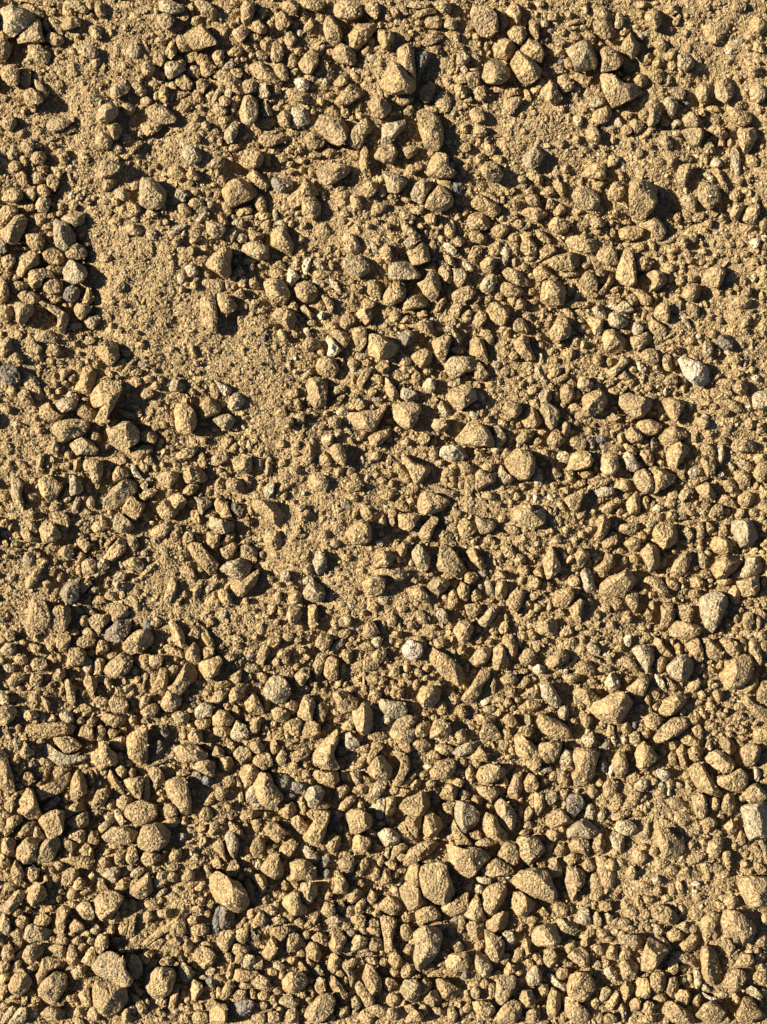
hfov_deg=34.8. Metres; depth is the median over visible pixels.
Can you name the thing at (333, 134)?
stone
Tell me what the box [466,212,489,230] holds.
stone
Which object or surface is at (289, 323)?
stone
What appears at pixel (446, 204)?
stone
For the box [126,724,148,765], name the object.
stone
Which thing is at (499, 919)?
stone
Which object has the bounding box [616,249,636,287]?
stone
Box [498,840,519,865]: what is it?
stone
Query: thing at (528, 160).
stone
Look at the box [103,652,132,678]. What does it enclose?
stone
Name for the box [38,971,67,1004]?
stone
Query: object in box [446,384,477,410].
stone
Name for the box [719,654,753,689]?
stone
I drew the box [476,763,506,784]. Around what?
stone
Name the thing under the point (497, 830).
stone
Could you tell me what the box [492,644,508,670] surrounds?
stone
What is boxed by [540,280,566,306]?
stone
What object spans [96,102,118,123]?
stone
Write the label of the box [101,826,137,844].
stone
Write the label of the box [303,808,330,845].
stone
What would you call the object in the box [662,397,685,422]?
stone
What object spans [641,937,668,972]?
stone
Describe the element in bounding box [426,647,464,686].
stone
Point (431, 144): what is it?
stone
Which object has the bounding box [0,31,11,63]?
stone
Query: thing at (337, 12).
stone
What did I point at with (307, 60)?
stone
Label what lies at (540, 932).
stone
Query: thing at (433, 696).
stone
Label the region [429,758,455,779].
stone
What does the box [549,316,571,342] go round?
stone
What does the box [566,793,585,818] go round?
stone
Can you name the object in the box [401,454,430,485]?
stone
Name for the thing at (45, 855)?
stone
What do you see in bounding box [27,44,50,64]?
stone
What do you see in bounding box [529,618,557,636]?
stone
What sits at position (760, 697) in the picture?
stone
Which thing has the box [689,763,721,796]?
stone
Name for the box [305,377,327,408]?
stone
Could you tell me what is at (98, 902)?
stone
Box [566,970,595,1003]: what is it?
stone
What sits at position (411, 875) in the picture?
stone
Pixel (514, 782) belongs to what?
stone
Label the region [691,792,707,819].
stone
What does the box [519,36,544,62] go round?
stone
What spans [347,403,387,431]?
stone
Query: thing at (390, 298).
stone
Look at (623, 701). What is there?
stone
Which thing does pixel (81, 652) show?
stone
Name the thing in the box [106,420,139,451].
stone
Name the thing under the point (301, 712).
stone
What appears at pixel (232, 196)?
stone
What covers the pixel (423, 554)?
stone
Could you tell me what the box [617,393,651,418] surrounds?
stone
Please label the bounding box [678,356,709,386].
stone
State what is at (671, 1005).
stone
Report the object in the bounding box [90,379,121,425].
stone
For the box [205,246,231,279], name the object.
stone
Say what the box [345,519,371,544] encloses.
stone
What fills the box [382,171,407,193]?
stone
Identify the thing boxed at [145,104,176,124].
stone
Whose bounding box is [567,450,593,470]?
stone
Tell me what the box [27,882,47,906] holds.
stone
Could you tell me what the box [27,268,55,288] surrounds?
stone
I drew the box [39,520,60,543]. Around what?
stone
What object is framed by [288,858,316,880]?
stone
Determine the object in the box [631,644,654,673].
stone
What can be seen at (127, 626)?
stone
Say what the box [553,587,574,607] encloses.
stone
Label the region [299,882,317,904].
stone
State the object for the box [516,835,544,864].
stone
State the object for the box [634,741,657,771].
stone
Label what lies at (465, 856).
stone
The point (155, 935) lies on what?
stone
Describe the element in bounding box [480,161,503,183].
stone
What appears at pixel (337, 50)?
stone
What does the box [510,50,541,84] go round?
stone
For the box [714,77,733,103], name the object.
stone
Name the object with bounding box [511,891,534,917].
stone
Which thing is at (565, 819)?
stone
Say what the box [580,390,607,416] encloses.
stone
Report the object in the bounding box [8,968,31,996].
stone
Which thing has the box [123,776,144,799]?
stone
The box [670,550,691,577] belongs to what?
stone
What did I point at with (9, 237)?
stone
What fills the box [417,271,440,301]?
stone
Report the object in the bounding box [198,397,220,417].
stone
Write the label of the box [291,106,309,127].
stone
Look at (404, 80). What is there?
stone
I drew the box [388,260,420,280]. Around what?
stone
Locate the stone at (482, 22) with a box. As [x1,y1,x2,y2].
[470,4,498,37]
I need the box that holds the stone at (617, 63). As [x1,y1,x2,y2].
[598,46,622,72]
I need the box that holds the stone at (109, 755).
[90,741,117,770]
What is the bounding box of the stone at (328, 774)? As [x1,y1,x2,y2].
[312,770,338,787]
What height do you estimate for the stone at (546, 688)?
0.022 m
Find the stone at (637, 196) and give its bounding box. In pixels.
[628,179,657,220]
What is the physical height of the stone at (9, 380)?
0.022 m
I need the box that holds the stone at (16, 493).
[11,476,24,509]
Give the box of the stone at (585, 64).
[566,39,597,71]
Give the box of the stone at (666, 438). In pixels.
[659,425,688,446]
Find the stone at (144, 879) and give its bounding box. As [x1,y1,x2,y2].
[129,872,152,899]
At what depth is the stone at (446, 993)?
1.38 m
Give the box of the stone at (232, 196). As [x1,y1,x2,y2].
[221,178,257,207]
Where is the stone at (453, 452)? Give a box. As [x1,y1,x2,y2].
[439,444,467,461]
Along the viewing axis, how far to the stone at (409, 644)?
1.37 m
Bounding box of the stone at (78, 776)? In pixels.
[70,770,86,801]
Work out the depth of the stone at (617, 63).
1.37 m
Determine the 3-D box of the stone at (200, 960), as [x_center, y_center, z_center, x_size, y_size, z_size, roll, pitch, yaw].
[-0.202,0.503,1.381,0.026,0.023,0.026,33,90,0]
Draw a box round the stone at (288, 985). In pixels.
[282,971,307,993]
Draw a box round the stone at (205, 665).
[199,656,222,681]
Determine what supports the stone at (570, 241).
on the ground
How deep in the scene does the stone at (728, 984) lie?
1.37 m
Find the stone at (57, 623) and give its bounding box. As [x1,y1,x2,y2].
[51,605,70,632]
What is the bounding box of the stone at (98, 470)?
[83,458,102,483]
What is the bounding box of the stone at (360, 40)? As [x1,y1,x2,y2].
[344,22,376,51]
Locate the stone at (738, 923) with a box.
[721,909,755,945]
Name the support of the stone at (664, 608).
on the ground
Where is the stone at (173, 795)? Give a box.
[165,776,191,815]
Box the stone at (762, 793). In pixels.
[742,783,766,803]
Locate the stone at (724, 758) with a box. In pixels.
[705,749,734,773]
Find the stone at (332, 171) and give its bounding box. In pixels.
[316,162,349,184]
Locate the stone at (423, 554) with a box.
[411,544,429,572]
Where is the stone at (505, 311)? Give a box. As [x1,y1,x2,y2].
[486,301,509,325]
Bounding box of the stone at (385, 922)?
[380,914,397,953]
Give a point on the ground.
(498, 340)
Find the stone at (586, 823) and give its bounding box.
[566,818,599,838]
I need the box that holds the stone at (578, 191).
[571,185,600,210]
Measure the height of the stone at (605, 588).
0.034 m
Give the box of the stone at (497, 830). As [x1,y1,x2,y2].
[481,812,507,842]
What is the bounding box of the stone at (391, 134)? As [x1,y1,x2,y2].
[381,120,405,145]
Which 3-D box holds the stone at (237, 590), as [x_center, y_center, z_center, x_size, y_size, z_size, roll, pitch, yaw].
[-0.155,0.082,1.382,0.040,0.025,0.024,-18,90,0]
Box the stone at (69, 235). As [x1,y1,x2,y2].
[53,218,75,250]
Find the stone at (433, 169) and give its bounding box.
[426,151,455,178]
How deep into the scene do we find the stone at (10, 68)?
1.37 m
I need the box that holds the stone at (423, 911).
[415,905,440,926]
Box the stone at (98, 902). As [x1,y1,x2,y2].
[92,890,123,920]
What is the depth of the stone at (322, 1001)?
1.37 m
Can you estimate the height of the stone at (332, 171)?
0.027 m
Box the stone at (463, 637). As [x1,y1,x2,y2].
[453,620,473,644]
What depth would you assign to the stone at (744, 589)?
1.37 m
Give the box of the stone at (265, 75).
[249,61,282,85]
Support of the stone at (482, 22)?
on the ground
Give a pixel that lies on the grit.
(322, 334)
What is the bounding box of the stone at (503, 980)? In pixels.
[495,974,516,1005]
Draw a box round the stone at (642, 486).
[633,468,653,493]
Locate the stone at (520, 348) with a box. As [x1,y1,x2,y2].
[513,334,535,361]
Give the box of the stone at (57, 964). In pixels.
[35,956,65,987]
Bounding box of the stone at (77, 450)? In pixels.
[69,437,98,455]
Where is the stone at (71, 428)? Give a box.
[52,419,89,442]
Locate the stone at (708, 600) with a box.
[699,590,727,632]
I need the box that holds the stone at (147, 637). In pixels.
[123,629,153,654]
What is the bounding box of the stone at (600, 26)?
[593,18,615,39]
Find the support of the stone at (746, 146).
on the ground
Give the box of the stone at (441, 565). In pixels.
[435,545,466,578]
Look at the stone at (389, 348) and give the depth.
1.36 m
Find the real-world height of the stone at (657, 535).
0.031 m
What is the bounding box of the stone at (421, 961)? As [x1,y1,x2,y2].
[413,925,442,971]
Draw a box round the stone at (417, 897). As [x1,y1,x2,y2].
[399,882,426,911]
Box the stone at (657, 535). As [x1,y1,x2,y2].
[652,523,677,548]
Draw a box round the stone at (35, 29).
[16,18,45,43]
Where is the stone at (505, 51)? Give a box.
[493,38,515,59]
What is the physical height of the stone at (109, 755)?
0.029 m
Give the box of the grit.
[0,0,766,1023]
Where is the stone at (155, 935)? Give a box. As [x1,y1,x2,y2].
[140,907,189,945]
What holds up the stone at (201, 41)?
on the ground
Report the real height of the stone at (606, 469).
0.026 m
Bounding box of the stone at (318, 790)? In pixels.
[305,785,324,808]
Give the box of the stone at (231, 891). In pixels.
[209,871,249,912]
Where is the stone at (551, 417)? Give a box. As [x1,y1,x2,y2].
[539,403,559,429]
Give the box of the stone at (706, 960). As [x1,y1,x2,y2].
[700,945,721,985]
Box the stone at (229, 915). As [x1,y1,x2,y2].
[219,906,236,930]
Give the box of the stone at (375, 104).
[367,94,391,119]
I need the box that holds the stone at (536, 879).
[511,867,558,902]
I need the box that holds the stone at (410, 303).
[402,293,427,311]
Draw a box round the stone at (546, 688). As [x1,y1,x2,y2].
[539,682,561,707]
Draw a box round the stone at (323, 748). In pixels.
[312,729,339,771]
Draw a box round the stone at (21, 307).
[13,302,33,325]
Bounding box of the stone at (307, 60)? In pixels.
[298,48,318,74]
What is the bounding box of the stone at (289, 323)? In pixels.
[272,307,296,330]
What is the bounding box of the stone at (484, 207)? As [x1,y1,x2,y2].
[471,194,500,217]
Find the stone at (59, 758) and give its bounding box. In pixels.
[43,744,88,765]
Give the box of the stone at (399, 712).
[379,699,407,718]
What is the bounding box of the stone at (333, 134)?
[314,114,349,145]
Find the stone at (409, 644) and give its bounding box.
[402,639,423,660]
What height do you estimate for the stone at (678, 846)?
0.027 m
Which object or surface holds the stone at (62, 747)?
on the ground
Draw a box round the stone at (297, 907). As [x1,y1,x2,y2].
[282,890,307,915]
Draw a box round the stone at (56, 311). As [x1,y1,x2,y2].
[39,301,67,334]
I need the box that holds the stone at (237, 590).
[228,569,258,597]
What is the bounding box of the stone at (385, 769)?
[367,755,392,780]
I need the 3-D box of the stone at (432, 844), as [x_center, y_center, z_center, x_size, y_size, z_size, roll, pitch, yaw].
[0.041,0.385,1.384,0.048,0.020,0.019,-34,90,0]
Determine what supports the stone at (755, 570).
on the ground
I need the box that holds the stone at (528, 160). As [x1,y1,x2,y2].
[522,146,543,168]
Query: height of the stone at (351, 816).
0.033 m
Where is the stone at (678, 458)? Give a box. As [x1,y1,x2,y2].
[666,441,689,470]
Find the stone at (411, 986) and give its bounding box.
[400,979,420,1002]
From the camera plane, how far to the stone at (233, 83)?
1.37 m
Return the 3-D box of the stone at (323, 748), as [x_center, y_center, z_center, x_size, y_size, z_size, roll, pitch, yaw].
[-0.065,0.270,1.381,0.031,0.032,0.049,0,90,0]
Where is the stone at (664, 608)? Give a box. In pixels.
[660,602,675,629]
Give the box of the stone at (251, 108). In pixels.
[239,95,258,125]
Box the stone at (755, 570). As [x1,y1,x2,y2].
[733,556,762,578]
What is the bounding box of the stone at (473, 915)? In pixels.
[464,893,484,920]
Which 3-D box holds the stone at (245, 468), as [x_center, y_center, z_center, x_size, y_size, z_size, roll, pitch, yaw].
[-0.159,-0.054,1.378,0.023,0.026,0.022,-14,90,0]
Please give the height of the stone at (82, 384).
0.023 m
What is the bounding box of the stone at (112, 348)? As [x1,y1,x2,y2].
[96,340,119,365]
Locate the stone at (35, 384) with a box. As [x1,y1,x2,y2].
[22,371,43,400]
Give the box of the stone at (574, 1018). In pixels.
[563,997,590,1023]
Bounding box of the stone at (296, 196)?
[287,177,318,208]
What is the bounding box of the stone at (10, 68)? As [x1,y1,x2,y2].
[0,64,19,86]
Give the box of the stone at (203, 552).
[188,542,217,574]
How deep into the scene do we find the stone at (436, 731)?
1.37 m
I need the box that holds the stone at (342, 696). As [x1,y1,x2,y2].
[333,690,358,713]
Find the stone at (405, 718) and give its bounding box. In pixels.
[391,714,417,729]
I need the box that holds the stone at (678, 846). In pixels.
[656,827,684,858]
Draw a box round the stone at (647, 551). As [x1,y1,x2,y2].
[640,542,659,573]
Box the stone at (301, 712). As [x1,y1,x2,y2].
[297,695,315,720]
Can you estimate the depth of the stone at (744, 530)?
1.37 m
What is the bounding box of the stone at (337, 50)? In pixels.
[332,43,355,65]
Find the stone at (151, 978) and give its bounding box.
[145,966,175,998]
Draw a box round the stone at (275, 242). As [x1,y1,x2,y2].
[270,226,294,256]
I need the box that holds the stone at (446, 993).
[435,978,461,999]
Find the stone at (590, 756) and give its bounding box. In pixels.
[571,747,599,785]
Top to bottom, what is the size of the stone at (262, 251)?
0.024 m
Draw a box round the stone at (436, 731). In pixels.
[430,718,451,738]
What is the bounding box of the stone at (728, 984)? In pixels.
[722,968,746,990]
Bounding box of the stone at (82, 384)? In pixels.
[74,366,95,394]
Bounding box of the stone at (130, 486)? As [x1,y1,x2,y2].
[102,478,136,509]
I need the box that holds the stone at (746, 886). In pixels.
[737,875,766,908]
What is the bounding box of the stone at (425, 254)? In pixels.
[407,242,430,265]
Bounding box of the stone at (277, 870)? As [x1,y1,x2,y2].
[260,852,283,879]
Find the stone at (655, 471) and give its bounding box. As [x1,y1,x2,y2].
[649,466,675,495]
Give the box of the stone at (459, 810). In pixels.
[454,800,479,834]
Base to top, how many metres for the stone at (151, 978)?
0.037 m
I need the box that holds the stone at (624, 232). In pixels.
[618,226,644,240]
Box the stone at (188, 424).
[174,403,196,433]
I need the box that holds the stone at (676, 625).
[669,620,702,639]
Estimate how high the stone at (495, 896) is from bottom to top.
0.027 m
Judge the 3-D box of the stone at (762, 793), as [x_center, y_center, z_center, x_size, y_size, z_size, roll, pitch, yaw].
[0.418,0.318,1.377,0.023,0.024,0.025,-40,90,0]
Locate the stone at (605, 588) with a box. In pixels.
[598,568,635,597]
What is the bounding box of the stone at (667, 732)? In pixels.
[653,717,688,742]
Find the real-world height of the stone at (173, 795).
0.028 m
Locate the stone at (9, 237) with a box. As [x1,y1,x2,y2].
[0,214,27,244]
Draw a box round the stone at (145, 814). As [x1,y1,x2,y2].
[124,800,157,825]
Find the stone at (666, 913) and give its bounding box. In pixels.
[651,904,679,925]
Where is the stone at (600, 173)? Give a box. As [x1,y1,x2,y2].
[582,162,606,180]
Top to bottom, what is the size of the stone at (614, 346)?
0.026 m
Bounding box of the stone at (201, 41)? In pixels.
[183,23,217,50]
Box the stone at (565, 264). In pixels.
[546,252,579,271]
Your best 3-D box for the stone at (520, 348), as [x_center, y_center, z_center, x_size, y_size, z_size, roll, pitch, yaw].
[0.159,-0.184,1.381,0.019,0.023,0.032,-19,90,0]
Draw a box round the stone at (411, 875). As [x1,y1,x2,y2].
[404,862,420,889]
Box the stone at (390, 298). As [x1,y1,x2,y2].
[383,281,406,306]
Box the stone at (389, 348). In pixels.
[368,333,397,360]
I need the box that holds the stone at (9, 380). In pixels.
[0,365,20,385]
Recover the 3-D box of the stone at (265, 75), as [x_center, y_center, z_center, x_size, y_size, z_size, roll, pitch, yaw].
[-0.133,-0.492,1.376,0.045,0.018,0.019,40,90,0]
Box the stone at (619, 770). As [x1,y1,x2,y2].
[612,750,628,778]
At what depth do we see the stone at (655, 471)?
1.37 m
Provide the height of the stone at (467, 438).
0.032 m
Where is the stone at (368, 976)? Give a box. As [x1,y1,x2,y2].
[362,963,381,997]
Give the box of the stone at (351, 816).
[346,808,372,834]
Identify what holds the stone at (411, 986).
on the ground
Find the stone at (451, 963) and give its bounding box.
[445,951,468,971]
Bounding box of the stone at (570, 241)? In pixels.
[565,235,597,253]
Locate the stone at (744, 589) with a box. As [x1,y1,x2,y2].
[736,575,759,596]
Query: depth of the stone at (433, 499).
1.37 m
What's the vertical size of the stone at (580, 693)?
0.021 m
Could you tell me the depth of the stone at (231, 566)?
1.38 m
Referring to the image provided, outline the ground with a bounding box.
[0,0,766,1023]
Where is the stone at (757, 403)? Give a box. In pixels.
[752,389,766,410]
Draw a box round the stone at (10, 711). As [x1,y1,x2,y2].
[0,705,16,726]
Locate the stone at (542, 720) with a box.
[536,712,571,738]
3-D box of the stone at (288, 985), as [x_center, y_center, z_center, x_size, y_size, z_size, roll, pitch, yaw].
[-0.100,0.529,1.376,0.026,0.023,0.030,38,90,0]
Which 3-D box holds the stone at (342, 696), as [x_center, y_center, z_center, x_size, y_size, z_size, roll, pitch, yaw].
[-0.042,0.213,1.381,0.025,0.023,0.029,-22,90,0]
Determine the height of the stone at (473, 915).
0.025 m
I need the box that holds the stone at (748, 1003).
[736,996,764,1023]
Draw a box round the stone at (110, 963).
[91,951,132,987]
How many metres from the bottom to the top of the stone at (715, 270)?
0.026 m
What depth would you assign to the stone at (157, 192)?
1.36 m
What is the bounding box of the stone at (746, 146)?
[737,127,757,154]
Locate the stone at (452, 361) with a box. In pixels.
[444,356,477,379]
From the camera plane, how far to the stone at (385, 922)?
1.38 m
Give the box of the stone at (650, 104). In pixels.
[645,99,661,126]
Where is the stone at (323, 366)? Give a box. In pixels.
[316,356,338,377]
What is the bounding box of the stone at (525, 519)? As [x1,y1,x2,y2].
[513,503,545,528]
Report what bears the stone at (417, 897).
on the ground
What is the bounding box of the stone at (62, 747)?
[53,736,81,753]
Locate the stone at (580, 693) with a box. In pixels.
[573,687,600,707]
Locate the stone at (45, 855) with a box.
[36,836,60,863]
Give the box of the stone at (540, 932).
[531,923,560,947]
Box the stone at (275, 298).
[263,277,290,304]
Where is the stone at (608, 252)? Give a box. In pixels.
[596,245,617,265]
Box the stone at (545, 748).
[536,740,562,763]
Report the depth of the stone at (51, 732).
1.38 m
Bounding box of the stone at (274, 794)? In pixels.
[253,771,283,808]
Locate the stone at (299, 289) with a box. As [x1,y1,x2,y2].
[293,281,318,302]
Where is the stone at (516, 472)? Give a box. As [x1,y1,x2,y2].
[504,448,534,480]
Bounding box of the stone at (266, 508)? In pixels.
[252,499,283,528]
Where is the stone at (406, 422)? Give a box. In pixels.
[392,401,421,429]
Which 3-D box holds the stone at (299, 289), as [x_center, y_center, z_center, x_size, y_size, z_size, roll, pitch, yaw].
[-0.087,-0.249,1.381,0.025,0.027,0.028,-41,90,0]
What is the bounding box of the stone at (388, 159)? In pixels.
[374,143,397,163]
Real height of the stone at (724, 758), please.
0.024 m
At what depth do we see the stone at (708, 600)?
1.37 m
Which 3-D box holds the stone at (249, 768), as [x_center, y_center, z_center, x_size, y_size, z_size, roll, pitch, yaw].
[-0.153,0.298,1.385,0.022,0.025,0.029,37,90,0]
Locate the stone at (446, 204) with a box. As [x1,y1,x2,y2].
[424,185,453,212]
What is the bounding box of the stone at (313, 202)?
[302,196,320,220]
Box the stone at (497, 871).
[481,858,514,877]
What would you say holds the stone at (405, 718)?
on the ground
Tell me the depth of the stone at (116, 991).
1.36 m
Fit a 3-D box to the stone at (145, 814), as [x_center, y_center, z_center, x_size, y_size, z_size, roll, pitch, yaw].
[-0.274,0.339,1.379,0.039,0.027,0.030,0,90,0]
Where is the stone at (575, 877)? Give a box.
[564,865,585,901]
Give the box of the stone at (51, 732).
[23,722,75,737]
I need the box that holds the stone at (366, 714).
[352,703,373,735]
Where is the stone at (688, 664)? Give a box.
[666,654,693,681]
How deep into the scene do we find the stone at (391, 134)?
1.37 m
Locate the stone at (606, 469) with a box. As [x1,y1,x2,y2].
[600,453,619,475]
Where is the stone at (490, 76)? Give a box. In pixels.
[481,58,510,84]
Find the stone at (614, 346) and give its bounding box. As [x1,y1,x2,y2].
[602,329,624,353]
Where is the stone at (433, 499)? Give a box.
[417,491,450,514]
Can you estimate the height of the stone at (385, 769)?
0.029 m
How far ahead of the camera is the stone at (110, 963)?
1.36 m
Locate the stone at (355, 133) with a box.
[348,118,373,149]
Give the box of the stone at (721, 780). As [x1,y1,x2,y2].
[714,768,748,791]
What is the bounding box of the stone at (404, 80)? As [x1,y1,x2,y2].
[380,60,415,95]
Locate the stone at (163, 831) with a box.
[137,822,170,851]
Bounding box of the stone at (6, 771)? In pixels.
[0,749,14,792]
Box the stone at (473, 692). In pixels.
[461,669,489,703]
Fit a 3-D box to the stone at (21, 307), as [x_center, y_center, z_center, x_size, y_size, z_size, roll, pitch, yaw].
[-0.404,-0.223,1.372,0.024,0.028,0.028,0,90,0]
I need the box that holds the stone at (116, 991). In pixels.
[91,980,128,1017]
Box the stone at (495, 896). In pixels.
[481,882,506,914]
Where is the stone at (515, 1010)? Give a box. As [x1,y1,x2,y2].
[493,999,521,1023]
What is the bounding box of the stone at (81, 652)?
[66,646,86,666]
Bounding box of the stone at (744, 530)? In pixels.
[731,519,758,547]
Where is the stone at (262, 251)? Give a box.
[241,241,268,260]
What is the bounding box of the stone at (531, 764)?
[514,735,541,771]
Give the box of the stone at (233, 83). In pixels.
[214,70,244,94]
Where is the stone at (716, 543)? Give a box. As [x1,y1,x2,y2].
[710,536,732,554]
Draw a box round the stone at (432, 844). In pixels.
[403,839,438,865]
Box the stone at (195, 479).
[183,465,207,483]
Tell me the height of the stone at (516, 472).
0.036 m
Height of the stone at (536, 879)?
0.039 m
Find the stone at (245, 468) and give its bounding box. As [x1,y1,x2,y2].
[232,454,252,474]
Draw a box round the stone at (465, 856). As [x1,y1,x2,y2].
[447,844,489,877]
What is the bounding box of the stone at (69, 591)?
[59,577,79,603]
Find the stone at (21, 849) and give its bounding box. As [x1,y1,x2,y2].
[15,837,38,864]
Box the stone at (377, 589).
[362,575,385,595]
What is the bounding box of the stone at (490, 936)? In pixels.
[484,929,504,964]
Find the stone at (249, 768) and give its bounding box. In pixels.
[239,764,260,787]
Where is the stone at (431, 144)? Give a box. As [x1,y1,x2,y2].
[416,108,443,151]
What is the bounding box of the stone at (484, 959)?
[474,951,492,977]
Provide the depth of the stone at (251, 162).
1.37 m
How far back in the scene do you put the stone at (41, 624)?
1.37 m
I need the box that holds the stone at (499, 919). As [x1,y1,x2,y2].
[485,910,508,932]
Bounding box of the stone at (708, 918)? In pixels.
[701,911,719,941]
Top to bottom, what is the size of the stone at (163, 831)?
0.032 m
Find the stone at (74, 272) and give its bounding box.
[63,259,87,283]
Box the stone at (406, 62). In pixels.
[397,43,415,79]
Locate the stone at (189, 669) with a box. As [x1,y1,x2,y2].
[167,662,196,695]
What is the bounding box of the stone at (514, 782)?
[507,767,522,800]
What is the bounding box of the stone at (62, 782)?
[36,772,70,800]
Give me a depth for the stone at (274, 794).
1.37 m
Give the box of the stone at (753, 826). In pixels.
[740,802,766,840]
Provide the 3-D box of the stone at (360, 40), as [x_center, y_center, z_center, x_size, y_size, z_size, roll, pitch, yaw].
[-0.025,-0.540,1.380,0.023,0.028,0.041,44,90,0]
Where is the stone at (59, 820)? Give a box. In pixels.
[38,809,64,838]
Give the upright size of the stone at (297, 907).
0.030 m
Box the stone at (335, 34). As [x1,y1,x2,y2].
[323,15,342,46]
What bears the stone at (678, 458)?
on the ground
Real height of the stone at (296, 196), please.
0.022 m
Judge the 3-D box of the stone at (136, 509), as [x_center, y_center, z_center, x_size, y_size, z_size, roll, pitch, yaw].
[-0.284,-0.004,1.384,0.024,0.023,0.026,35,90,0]
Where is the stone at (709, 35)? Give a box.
[703,21,730,44]
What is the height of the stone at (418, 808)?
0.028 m
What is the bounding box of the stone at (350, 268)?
[343,255,369,278]
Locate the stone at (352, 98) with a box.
[334,84,361,105]
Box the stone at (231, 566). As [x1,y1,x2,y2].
[219,557,251,579]
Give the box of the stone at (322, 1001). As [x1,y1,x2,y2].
[303,993,335,1023]
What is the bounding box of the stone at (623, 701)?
[590,691,632,723]
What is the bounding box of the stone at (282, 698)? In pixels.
[263,675,290,703]
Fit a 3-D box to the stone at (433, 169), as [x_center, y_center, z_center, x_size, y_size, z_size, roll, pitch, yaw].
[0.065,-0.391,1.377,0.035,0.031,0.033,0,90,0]
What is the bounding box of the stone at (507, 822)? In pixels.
[494,798,516,830]
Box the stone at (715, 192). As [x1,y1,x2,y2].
[697,180,720,209]
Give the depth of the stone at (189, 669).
1.37 m
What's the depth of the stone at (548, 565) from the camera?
1.37 m
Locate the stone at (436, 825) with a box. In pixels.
[422,811,442,839]
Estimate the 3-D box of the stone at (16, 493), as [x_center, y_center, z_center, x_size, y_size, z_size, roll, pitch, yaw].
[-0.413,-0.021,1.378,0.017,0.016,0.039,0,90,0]
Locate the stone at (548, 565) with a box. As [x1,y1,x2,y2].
[542,546,560,578]
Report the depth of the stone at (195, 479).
1.38 m
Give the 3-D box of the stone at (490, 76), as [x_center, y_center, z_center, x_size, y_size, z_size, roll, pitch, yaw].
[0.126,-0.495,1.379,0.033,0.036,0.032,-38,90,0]
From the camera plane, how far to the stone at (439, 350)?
1.37 m
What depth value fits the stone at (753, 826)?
1.36 m
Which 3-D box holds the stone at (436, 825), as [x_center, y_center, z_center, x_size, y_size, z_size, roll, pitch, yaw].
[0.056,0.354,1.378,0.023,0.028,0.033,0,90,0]
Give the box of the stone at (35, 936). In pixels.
[23,924,51,942]
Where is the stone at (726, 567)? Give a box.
[711,554,740,578]
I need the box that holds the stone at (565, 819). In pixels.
[546,808,573,828]
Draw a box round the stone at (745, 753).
[740,743,761,766]
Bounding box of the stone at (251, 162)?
[240,148,263,169]
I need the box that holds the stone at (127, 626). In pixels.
[103,617,131,642]
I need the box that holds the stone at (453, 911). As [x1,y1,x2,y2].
[441,891,468,915]
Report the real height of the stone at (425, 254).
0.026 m
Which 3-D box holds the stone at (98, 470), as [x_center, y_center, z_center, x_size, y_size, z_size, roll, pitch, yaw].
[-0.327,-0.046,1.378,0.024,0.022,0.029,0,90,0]
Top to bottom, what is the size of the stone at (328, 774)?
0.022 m
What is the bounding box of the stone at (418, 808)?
[399,790,429,815]
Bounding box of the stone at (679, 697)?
[658,691,686,716]
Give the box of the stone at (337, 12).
[333,0,363,19]
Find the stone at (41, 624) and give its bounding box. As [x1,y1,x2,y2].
[26,600,50,629]
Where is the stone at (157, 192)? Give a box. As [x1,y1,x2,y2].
[139,177,166,209]
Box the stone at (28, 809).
[16,787,42,818]
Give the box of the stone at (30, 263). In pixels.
[14,250,39,277]
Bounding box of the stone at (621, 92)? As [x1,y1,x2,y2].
[600,72,641,107]
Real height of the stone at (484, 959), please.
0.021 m
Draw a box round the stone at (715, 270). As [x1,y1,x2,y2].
[703,265,725,288]
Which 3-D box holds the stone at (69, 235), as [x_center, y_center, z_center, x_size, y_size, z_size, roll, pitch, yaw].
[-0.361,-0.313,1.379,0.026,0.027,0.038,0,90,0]
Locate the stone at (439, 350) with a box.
[432,334,451,366]
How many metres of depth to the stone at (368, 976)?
1.38 m
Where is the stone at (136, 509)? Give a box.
[122,496,144,521]
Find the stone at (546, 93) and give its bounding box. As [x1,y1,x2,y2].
[540,80,561,103]
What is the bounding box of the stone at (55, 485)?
[38,474,62,502]
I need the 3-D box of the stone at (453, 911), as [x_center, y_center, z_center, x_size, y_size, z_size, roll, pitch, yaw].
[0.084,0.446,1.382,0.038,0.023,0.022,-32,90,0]
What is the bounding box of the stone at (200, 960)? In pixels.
[193,945,215,968]
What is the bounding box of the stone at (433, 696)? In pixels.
[416,685,440,708]
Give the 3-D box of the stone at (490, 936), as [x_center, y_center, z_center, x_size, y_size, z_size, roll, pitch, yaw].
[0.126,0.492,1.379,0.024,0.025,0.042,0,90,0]
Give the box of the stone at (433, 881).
[419,862,454,905]
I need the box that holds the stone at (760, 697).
[756,680,766,703]
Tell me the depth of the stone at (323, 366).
1.38 m
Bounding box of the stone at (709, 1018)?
[696,1000,725,1023]
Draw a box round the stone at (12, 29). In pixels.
[0,3,35,36]
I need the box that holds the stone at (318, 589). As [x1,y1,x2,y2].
[303,581,325,601]
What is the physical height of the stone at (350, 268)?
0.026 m
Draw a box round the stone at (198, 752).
[173,743,208,763]
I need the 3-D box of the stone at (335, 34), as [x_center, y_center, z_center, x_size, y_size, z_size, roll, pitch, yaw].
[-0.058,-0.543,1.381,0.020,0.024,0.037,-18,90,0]
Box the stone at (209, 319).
[200,295,216,332]
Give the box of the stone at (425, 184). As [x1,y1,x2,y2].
[410,179,431,204]
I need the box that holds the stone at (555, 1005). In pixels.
[546,987,560,1017]
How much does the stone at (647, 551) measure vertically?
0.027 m
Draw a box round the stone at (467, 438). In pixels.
[455,423,494,446]
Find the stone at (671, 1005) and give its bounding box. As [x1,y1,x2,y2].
[662,1000,694,1023]

